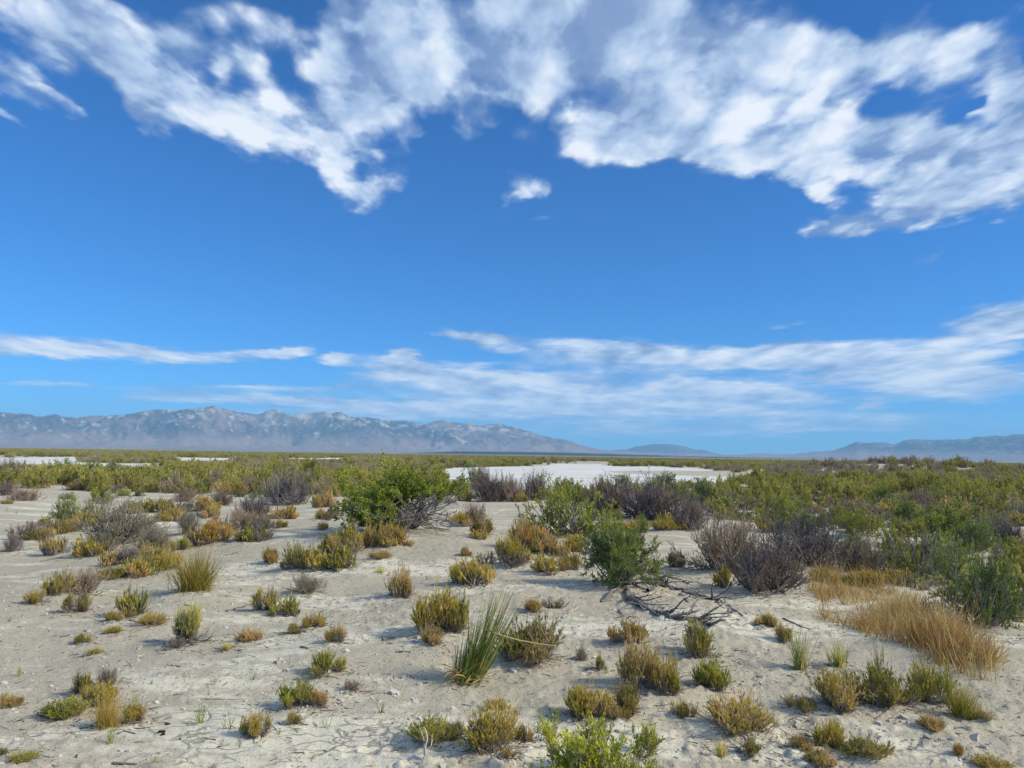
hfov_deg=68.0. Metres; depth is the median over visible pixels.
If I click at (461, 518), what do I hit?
golden bush
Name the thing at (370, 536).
golden bush
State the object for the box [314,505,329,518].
golden bush
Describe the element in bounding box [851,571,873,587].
golden bush
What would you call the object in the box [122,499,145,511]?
grey bush
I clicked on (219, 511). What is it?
golden bush
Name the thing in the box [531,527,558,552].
golden bush
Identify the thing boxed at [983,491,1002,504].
grey bush
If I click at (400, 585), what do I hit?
golden bush
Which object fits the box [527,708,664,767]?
leafy bush
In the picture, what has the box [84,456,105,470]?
green bush
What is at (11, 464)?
grey bush
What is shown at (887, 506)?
golden bush
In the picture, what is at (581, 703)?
golden bush
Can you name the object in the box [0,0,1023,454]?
sky
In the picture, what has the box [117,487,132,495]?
golden bush
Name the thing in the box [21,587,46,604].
golden bush
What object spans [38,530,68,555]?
golden bush
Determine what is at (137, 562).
golden bush
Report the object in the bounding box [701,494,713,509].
golden bush
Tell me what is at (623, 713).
golden bush
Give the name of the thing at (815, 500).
green bush
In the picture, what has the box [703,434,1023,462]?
mountain range
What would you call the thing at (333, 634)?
golden bush
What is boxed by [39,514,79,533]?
golden bush
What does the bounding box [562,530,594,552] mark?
golden bush
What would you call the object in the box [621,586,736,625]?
dead branch
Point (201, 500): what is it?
golden bush
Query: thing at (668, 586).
dead branch
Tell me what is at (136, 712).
golden bush
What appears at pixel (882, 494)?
green bush
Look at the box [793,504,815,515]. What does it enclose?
grey bush
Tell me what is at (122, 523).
grey bush
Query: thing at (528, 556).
golden bush
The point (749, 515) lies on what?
green bush
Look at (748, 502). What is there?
green bush
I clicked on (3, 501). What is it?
golden bush
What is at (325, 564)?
golden bush
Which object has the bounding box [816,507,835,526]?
green bush
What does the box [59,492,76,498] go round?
grey bush
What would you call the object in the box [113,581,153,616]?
golden bush
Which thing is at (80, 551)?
golden bush
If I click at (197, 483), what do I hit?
green bush
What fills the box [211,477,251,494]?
golden bush
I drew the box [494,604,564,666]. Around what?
golden bush
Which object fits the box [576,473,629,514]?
grey bush
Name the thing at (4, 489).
grey bush
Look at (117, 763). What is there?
stick
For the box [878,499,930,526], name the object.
green bush
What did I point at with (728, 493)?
grey bush
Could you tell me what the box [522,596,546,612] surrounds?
golden bush
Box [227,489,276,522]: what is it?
grey bush
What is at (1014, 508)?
grey bush
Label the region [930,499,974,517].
green bush
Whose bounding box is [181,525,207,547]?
golden bush
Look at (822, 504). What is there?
green bush
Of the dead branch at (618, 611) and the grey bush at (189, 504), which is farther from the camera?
the grey bush at (189, 504)
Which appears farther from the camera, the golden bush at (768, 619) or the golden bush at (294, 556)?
the golden bush at (294, 556)
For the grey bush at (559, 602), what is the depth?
7.96 m
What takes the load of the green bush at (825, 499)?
on the ground at (346, 743)
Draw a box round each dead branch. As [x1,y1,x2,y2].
[403,727,431,763]
[600,576,654,602]
[615,610,639,620]
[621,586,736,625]
[628,591,730,624]
[640,570,742,613]
[640,575,680,593]
[646,584,658,591]
[658,574,702,584]
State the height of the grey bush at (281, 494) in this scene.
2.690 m
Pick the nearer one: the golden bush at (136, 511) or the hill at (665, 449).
the golden bush at (136, 511)
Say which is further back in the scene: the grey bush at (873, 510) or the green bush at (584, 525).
the grey bush at (873, 510)
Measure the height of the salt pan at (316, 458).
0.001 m
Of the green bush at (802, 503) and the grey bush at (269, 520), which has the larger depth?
the green bush at (802, 503)
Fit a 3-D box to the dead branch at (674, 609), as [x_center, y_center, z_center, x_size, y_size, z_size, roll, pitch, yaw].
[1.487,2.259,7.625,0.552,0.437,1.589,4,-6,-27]
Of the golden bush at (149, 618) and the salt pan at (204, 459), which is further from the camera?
the salt pan at (204, 459)
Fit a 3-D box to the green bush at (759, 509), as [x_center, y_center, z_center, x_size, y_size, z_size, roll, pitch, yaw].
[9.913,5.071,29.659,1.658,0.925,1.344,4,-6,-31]
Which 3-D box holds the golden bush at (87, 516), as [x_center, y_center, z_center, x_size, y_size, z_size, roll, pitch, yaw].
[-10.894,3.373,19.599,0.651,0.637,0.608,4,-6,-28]
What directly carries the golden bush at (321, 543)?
on the ground at (346, 743)
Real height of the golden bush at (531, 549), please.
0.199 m
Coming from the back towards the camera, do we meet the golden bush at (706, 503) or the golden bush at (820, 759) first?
the golden bush at (706, 503)
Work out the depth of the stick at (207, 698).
5.17 m
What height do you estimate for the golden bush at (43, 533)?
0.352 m
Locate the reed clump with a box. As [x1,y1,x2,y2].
[427,578,555,693]
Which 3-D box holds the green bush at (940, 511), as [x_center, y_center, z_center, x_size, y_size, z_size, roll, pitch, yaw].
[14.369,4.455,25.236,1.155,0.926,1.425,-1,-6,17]
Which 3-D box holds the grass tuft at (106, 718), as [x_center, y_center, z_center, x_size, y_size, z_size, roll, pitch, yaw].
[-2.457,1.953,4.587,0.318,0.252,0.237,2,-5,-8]
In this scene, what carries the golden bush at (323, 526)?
on the ground at (346, 743)
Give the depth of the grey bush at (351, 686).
5.29 m
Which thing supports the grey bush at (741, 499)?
on the ground at (346, 743)
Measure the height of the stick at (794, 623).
0.063 m
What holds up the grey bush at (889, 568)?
on the ground at (346, 743)
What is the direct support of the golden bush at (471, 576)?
on the ground at (346, 743)
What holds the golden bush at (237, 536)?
on the ground at (346, 743)
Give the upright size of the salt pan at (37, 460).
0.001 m
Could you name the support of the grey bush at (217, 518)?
on the ground at (346, 743)
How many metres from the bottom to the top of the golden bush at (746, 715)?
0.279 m
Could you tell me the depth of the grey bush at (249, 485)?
46.33 m
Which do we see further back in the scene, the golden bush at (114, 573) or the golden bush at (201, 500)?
the golden bush at (201, 500)
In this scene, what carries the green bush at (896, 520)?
on the ground at (346, 743)
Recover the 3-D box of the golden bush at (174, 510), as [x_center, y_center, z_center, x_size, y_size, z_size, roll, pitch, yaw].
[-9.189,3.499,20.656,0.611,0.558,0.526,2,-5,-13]
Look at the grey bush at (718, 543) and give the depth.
10.92 m
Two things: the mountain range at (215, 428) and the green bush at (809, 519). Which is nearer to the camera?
the green bush at (809, 519)
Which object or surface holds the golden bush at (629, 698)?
on the ground at (346, 743)
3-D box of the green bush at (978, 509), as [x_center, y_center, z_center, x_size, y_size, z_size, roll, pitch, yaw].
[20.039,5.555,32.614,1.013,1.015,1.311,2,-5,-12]
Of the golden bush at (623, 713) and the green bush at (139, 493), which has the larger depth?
the green bush at (139, 493)
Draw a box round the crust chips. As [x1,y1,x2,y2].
[0,544,1023,767]
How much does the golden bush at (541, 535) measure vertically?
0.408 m
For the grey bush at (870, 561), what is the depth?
12.84 m
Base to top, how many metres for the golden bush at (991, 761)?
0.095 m
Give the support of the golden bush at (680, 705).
on the ground at (346, 743)
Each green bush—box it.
[44,457,74,470]
[47,491,81,522]
[79,496,107,520]
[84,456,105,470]
[84,482,118,503]
[86,481,97,491]
[101,459,123,475]
[128,488,144,496]
[165,486,174,492]
[191,479,212,492]
[195,485,208,493]
[232,489,246,496]
[251,483,264,495]
[261,459,285,473]
[262,480,275,496]
[294,454,321,473]
[328,449,471,532]
[466,461,485,481]
[512,469,620,537]
[549,476,587,489]
[578,509,674,586]
[603,473,645,493]
[648,469,689,487]
[680,475,728,507]
[705,490,739,514]
[709,500,734,519]
[720,473,740,484]
[737,499,754,509]
[737,508,765,521]
[746,494,764,507]
[752,516,775,528]
[753,506,769,519]
[754,500,770,510]
[759,479,802,530]
[766,487,779,497]
[776,494,800,509]
[787,505,816,527]
[794,498,812,512]
[796,508,824,534]
[797,493,812,503]
[812,493,821,503]
[814,493,834,505]
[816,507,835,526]
[817,500,828,507]
[825,491,841,502]
[826,503,880,536]
[827,499,858,517]
[837,511,853,528]
[841,529,867,550]
[853,511,884,531]
[868,482,899,505]
[869,513,886,526]
[871,516,915,553]
[875,545,893,561]
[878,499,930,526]
[881,514,906,527]
[887,495,904,503]
[890,519,926,536]
[897,518,909,531]
[905,541,924,562]
[908,518,926,534]
[910,493,998,548]
[911,509,930,521]
[911,532,940,562]
[916,482,949,501]
[916,501,948,514]
[917,509,947,534]
[919,526,963,561]
[921,529,984,586]
[926,504,948,526]
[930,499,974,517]
[943,512,1001,553]
[945,532,1023,629]
[950,476,996,507]
[961,495,980,508]
[966,504,993,517]
[971,508,1009,524]
[984,494,1005,510]
[984,545,1023,585]
[987,545,1023,566]
[991,501,1021,515]
[993,533,1023,549]
[1008,510,1023,526]
[1008,539,1023,558]
[1011,544,1023,564]
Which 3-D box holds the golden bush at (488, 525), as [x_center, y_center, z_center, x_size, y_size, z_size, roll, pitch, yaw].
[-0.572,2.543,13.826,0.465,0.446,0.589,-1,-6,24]
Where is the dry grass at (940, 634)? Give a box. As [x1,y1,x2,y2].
[801,549,1023,683]
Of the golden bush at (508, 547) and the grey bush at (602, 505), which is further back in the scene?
the grey bush at (602, 505)
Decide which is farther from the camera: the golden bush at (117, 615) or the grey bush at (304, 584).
the grey bush at (304, 584)
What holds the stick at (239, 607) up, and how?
on the ground at (346, 743)
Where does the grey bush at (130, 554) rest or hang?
on the ground at (346, 743)
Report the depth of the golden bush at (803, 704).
4.95 m
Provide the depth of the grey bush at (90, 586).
8.78 m
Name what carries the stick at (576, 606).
on the ground at (346, 743)
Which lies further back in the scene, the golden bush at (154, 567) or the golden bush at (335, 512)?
the golden bush at (335, 512)
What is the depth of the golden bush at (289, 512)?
17.01 m
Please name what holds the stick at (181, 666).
on the ground at (346, 743)
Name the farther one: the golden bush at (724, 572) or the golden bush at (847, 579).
the golden bush at (847, 579)
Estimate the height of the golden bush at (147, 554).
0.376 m
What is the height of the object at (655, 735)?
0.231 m
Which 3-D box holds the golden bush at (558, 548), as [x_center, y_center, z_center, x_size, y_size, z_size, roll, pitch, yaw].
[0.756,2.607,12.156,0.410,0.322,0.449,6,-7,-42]
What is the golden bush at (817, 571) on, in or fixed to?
on the ground at (346, 743)
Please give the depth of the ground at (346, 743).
6.03 m
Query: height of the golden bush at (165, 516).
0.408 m
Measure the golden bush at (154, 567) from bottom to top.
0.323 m
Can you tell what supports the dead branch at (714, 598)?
on the ground at (346, 743)
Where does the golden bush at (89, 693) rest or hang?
on the ground at (346, 743)
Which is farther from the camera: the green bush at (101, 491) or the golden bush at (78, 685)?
the green bush at (101, 491)
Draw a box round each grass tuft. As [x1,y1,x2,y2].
[80,690,129,730]
[217,640,234,650]
[374,566,385,572]
[707,738,728,757]
[784,621,819,670]
[821,639,853,667]
[930,675,985,720]
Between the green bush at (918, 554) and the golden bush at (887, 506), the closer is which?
the green bush at (918, 554)
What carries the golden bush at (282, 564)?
on the ground at (346, 743)
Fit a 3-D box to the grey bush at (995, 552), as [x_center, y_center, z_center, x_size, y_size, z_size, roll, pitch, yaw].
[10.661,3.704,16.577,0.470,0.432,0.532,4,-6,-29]
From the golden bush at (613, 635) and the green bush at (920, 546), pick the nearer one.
the golden bush at (613, 635)
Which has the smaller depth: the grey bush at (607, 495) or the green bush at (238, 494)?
the grey bush at (607, 495)
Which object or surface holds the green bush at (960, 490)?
on the ground at (346, 743)
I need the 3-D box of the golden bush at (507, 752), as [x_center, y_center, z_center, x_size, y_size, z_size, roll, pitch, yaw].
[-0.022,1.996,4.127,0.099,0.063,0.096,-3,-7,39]
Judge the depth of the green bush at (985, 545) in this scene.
17.22 m
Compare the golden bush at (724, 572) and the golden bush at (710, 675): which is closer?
the golden bush at (710, 675)
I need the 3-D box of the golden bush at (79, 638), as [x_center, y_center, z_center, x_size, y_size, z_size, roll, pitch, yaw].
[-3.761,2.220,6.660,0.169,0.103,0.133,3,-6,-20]
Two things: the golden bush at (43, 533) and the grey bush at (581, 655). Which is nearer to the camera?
the grey bush at (581, 655)
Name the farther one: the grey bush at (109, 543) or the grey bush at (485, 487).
the grey bush at (485, 487)
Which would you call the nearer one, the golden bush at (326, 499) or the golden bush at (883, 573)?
the golden bush at (883, 573)
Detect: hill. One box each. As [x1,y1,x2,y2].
[406,451,882,460]
[613,444,721,455]
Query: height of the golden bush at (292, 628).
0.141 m
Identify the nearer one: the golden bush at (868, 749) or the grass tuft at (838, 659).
the golden bush at (868, 749)
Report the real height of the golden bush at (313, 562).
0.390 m
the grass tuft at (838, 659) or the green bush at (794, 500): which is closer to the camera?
the grass tuft at (838, 659)
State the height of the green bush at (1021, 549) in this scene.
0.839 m
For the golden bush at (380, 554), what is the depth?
11.39 m
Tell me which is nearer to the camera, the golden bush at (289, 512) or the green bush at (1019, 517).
the golden bush at (289, 512)
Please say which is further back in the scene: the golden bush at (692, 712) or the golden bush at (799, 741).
the golden bush at (692, 712)
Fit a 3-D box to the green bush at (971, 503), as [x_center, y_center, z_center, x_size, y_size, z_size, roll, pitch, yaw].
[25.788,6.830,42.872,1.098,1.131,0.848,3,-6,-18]
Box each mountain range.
[0,406,649,454]
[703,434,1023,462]
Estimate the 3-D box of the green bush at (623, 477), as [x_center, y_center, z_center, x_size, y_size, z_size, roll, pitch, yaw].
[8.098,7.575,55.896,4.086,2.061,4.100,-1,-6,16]
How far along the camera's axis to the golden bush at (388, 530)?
12.55 m
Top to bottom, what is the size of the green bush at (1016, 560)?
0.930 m
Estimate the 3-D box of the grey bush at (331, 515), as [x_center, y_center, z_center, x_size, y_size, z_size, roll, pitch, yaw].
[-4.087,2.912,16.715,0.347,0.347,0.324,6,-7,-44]
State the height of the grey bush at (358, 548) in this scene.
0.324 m
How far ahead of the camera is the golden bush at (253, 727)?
4.46 m
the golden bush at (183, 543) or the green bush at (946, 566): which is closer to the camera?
the green bush at (946, 566)
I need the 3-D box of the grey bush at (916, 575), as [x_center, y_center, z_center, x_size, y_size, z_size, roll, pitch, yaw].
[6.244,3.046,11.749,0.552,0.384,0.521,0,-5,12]
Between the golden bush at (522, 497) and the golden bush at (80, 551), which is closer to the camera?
the golden bush at (80, 551)
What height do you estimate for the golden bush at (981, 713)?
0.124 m
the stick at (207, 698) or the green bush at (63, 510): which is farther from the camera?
the green bush at (63, 510)
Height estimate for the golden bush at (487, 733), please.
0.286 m
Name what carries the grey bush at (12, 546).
on the ground at (346, 743)
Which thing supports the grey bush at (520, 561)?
on the ground at (346, 743)
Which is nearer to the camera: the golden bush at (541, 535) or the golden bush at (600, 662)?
the golden bush at (600, 662)
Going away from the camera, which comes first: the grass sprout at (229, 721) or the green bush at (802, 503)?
the grass sprout at (229, 721)
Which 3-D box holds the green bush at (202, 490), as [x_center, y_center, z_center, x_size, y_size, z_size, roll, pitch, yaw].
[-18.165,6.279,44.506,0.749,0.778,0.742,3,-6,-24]
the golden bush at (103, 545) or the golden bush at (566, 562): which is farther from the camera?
the golden bush at (103, 545)
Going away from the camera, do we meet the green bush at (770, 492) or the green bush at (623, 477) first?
the green bush at (770, 492)
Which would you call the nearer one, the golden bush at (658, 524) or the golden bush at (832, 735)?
the golden bush at (832, 735)
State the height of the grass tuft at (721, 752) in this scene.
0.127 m
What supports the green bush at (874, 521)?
on the ground at (346, 743)
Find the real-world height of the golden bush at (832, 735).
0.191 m
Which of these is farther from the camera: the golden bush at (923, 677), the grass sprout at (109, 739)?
the golden bush at (923, 677)
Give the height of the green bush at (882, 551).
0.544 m
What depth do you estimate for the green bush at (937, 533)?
16.81 m
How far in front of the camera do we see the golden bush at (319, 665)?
5.59 m
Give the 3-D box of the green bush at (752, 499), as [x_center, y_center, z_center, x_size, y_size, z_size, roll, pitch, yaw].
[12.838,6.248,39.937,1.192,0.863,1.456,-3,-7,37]
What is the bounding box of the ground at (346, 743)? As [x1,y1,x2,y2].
[0,447,1023,767]
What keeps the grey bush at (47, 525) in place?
on the ground at (346, 743)
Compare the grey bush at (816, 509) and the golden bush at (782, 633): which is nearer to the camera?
the golden bush at (782, 633)
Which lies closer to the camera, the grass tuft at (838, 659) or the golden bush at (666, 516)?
the grass tuft at (838, 659)
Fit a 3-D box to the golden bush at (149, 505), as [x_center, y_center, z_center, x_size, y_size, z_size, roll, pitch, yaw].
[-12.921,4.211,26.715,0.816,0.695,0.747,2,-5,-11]
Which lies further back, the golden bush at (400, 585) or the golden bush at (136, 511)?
the golden bush at (136, 511)
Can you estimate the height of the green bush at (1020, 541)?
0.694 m
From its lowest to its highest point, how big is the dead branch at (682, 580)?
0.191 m
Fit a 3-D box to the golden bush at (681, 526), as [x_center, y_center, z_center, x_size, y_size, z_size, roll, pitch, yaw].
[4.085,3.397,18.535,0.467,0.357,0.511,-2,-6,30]
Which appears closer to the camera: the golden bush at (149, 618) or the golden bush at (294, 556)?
the golden bush at (149, 618)
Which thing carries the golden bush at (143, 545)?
on the ground at (346, 743)
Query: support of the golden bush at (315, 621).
on the ground at (346, 743)
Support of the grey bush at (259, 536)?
on the ground at (346, 743)
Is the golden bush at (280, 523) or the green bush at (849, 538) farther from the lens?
the green bush at (849, 538)
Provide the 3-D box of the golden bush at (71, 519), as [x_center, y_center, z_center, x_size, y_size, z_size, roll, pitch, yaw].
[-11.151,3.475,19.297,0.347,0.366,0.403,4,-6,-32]
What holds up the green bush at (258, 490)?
on the ground at (346, 743)
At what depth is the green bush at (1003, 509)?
32.14 m
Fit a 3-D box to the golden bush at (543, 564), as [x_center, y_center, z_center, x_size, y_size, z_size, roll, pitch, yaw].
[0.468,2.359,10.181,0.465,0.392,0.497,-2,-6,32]
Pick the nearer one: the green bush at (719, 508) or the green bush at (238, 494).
the green bush at (719, 508)
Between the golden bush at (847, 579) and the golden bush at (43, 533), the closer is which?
the golden bush at (847, 579)
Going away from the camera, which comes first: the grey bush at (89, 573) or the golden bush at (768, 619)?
the golden bush at (768, 619)
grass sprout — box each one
[105,723,118,743]
[194,703,209,724]
[221,708,235,728]
[872,635,883,673]
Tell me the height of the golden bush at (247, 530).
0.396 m
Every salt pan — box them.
[0,457,158,466]
[178,457,229,460]
[288,458,338,459]
[443,464,725,489]
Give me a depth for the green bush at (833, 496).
46.43 m
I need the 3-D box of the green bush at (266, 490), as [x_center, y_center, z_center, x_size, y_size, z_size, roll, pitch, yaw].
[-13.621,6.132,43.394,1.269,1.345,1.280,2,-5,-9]
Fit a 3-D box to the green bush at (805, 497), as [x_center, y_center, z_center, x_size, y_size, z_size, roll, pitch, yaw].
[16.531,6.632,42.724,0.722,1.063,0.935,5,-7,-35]
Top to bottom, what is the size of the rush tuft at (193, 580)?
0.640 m
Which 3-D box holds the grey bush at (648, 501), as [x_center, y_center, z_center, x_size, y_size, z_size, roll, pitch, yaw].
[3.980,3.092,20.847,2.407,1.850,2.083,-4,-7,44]
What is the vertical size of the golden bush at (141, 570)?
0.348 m
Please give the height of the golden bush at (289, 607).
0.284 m
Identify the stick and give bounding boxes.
[112,761,136,764]
[171,664,192,667]
[202,697,243,699]
[226,603,250,610]
[561,598,579,617]
[782,618,809,629]
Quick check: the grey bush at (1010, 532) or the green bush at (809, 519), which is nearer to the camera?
the grey bush at (1010, 532)
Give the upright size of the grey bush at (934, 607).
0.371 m
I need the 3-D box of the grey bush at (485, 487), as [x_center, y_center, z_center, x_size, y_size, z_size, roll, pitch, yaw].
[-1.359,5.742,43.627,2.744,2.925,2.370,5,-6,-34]
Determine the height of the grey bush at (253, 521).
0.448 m
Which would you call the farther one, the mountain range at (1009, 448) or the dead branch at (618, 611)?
the mountain range at (1009, 448)
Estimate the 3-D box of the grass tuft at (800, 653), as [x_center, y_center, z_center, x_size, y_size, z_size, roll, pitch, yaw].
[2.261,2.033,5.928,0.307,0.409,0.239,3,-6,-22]
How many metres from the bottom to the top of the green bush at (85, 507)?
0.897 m
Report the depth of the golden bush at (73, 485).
48.48 m
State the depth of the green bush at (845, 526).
24.00 m
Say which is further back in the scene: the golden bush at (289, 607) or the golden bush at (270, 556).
the golden bush at (270, 556)
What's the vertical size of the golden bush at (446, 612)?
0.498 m
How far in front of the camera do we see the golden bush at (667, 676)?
5.22 m
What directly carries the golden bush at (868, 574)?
on the ground at (346, 743)
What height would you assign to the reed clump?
0.804 m
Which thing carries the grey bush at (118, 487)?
on the ground at (346, 743)
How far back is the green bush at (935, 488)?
49.52 m
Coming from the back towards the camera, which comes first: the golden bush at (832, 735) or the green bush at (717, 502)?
the green bush at (717, 502)
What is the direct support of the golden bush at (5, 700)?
on the ground at (346, 743)
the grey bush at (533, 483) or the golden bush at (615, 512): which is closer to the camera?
the golden bush at (615, 512)
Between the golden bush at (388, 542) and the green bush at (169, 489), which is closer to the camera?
the golden bush at (388, 542)
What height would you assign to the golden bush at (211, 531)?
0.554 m
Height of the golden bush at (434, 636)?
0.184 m
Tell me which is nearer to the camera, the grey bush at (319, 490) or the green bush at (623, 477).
the grey bush at (319, 490)
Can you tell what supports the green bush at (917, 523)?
on the ground at (346, 743)
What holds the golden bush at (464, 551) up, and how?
on the ground at (346, 743)
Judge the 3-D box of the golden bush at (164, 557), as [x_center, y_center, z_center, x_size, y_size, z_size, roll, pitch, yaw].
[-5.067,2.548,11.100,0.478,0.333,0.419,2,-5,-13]
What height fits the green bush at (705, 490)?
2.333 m
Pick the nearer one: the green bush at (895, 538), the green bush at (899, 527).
the green bush at (895, 538)
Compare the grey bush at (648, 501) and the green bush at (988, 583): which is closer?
the green bush at (988, 583)
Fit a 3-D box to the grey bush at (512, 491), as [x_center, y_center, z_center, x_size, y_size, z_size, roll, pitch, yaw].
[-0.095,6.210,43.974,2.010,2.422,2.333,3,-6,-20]
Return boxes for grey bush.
[0,456,27,473]
[0,480,18,495]
[0,533,25,551]
[1,520,38,540]
[3,486,46,500]
[34,520,60,533]
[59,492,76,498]
[69,575,103,595]
[72,494,171,544]
[72,562,111,592]
[92,530,125,553]
[93,663,123,685]
[107,481,130,492]
[109,542,139,564]
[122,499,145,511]
[129,516,172,553]
[166,637,187,648]
[170,497,186,510]
[172,485,202,501]
[174,505,201,533]
[177,500,195,509]
[201,511,234,529]
[210,489,233,505]
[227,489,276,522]
[229,503,257,530]
[236,475,270,493]
[239,523,273,541]
[242,510,266,528]
[250,515,274,528]
[256,516,276,527]
[257,464,318,505]
[276,571,327,596]
[308,483,322,494]
[316,510,333,520]
[339,539,361,554]
[340,678,364,690]
[443,493,457,502]
[444,716,464,739]
[463,501,492,522]
[469,461,514,501]
[474,550,497,565]
[491,546,527,569]
[497,473,527,501]
[520,467,552,500]
[540,596,567,608]
[575,645,588,660]
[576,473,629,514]
[591,500,609,519]
[615,463,697,519]
[618,481,642,500]
[664,502,774,571]
[670,491,712,529]
[704,526,816,596]
[722,492,740,504]
[728,507,742,519]
[735,496,747,503]
[741,503,753,510]
[752,507,864,568]
[770,494,803,506]
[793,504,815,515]
[811,505,821,513]
[823,493,861,510]
[836,525,889,573]
[850,498,891,518]
[876,563,905,574]
[898,570,936,590]
[899,484,936,508]
[910,592,961,622]
[980,509,1010,525]
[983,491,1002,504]
[987,546,1006,557]
[991,518,1023,541]
[1005,493,1023,522]
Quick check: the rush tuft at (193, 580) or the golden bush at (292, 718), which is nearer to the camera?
the golden bush at (292, 718)
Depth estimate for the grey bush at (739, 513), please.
30.64 m
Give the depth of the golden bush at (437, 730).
4.36 m
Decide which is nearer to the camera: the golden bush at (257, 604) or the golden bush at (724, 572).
the golden bush at (257, 604)
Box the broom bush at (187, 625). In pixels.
[170,596,214,643]
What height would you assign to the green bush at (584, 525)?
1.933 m
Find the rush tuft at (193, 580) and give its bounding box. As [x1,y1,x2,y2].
[159,539,236,592]
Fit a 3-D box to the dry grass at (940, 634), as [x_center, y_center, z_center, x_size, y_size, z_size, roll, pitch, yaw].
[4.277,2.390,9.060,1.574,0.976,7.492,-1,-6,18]
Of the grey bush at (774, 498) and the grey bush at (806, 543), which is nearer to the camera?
the grey bush at (806, 543)
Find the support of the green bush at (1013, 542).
on the ground at (346, 743)
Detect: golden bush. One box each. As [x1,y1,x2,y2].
[0,498,13,503]
[0,690,25,708]
[0,745,8,754]
[7,749,42,762]
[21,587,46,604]
[22,524,59,539]
[32,693,99,721]
[37,514,52,525]
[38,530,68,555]
[38,564,81,595]
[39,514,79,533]
[60,589,93,613]
[62,478,84,489]
[66,515,78,525]
[67,668,92,694]
[70,532,102,557]
[73,632,93,643]
[77,505,102,525]
[79,675,122,706]
[83,646,103,654]
[93,539,107,553]
[95,565,127,580]
[96,545,122,566]
[102,610,126,621]
[103,625,123,633]
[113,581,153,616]
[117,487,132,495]
[117,556,163,575]
[119,502,143,513]
[119,698,148,723]
[122,553,151,578]
[122,555,147,575]
[123,610,139,616]
[135,496,155,512]
[135,541,181,561]
[135,609,170,625]
[136,541,158,553]
[150,547,183,569]
[153,495,173,511]
[154,507,172,521]
[159,506,175,521]
[163,503,183,521]
[167,534,192,549]
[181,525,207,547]
[189,494,216,511]
[191,514,234,543]
[200,502,217,517]
[201,504,220,516]
[203,500,222,509]
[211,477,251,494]
[230,526,250,540]
[234,626,268,641]
[238,704,273,737]
[240,522,273,541]
[249,585,280,611]
[261,543,280,563]
[265,590,300,616]
[267,510,276,518]
[270,502,299,518]
[274,673,314,709]
[275,517,288,527]
[279,557,290,568]
[281,536,323,569]
[284,708,301,725]
[286,618,302,633]
[297,546,326,571]
[301,611,327,628]
[303,644,346,677]
[306,687,330,709]
[309,484,336,507]
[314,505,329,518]
[316,521,328,529]
[316,536,330,553]
[319,556,335,568]
[322,527,343,553]
[324,536,357,571]
[324,621,347,642]
[327,503,340,517]
[339,515,363,551]
[355,529,381,545]
[362,520,380,547]
[367,548,391,558]
[376,518,410,543]
[379,531,398,547]
[383,559,414,597]
[397,710,463,745]
[398,539,414,546]
[410,578,471,634]
[419,620,445,645]
[447,508,474,526]
[447,552,482,583]
[448,701,536,761]
[450,557,497,588]
[456,483,472,501]
[460,543,473,555]
[469,514,495,534]
[471,526,488,539]
[480,693,511,710]
[494,531,525,564]
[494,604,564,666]
[501,748,516,756]
[508,509,550,547]
[512,721,534,741]
[513,491,528,501]
[522,547,534,562]
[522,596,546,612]
[526,541,543,552]
[529,547,559,575]
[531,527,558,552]
[533,527,558,541]
[545,537,577,556]
[553,549,583,570]
[555,675,615,721]
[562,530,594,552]
[593,650,604,670]
[599,504,622,520]
[599,515,617,530]
[605,613,652,644]
[608,705,633,720]
[612,671,642,716]
[615,618,660,689]
[617,516,637,531]
[629,518,649,532]
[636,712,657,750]
[645,649,684,695]
[650,516,679,530]
[654,511,674,524]
[664,546,685,567]
[669,698,687,718]
[674,518,688,530]
[676,699,697,717]
[677,614,727,659]
[689,652,731,691]
[694,686,778,738]
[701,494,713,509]
[708,563,740,587]
[737,732,764,757]
[752,609,777,626]
[759,517,776,532]
[774,615,793,642]
[779,691,819,714]
[787,731,814,750]
[790,556,806,568]
[796,655,865,715]
[801,743,837,767]
[805,714,849,754]
[806,564,841,582]
[834,731,895,760]
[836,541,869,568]
[836,570,857,585]
[842,647,927,712]
[846,496,867,508]
[847,565,885,587]
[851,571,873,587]
[876,499,898,511]
[879,564,907,583]
[883,567,915,585]
[900,642,959,704]
[913,710,946,731]
[939,490,972,511]
[951,741,969,757]
[961,703,994,720]
[970,750,1014,767]
[1005,493,1023,503]
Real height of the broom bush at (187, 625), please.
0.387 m
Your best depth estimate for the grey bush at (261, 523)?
14.92 m
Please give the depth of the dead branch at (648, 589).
8.71 m
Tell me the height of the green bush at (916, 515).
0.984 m
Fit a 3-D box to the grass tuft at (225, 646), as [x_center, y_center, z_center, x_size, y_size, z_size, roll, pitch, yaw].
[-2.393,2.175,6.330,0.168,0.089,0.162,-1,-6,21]
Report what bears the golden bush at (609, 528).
on the ground at (346, 743)
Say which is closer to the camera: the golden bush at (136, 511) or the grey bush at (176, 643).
the grey bush at (176, 643)
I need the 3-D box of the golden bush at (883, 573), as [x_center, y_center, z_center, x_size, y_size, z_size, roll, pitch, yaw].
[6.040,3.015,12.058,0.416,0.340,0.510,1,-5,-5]

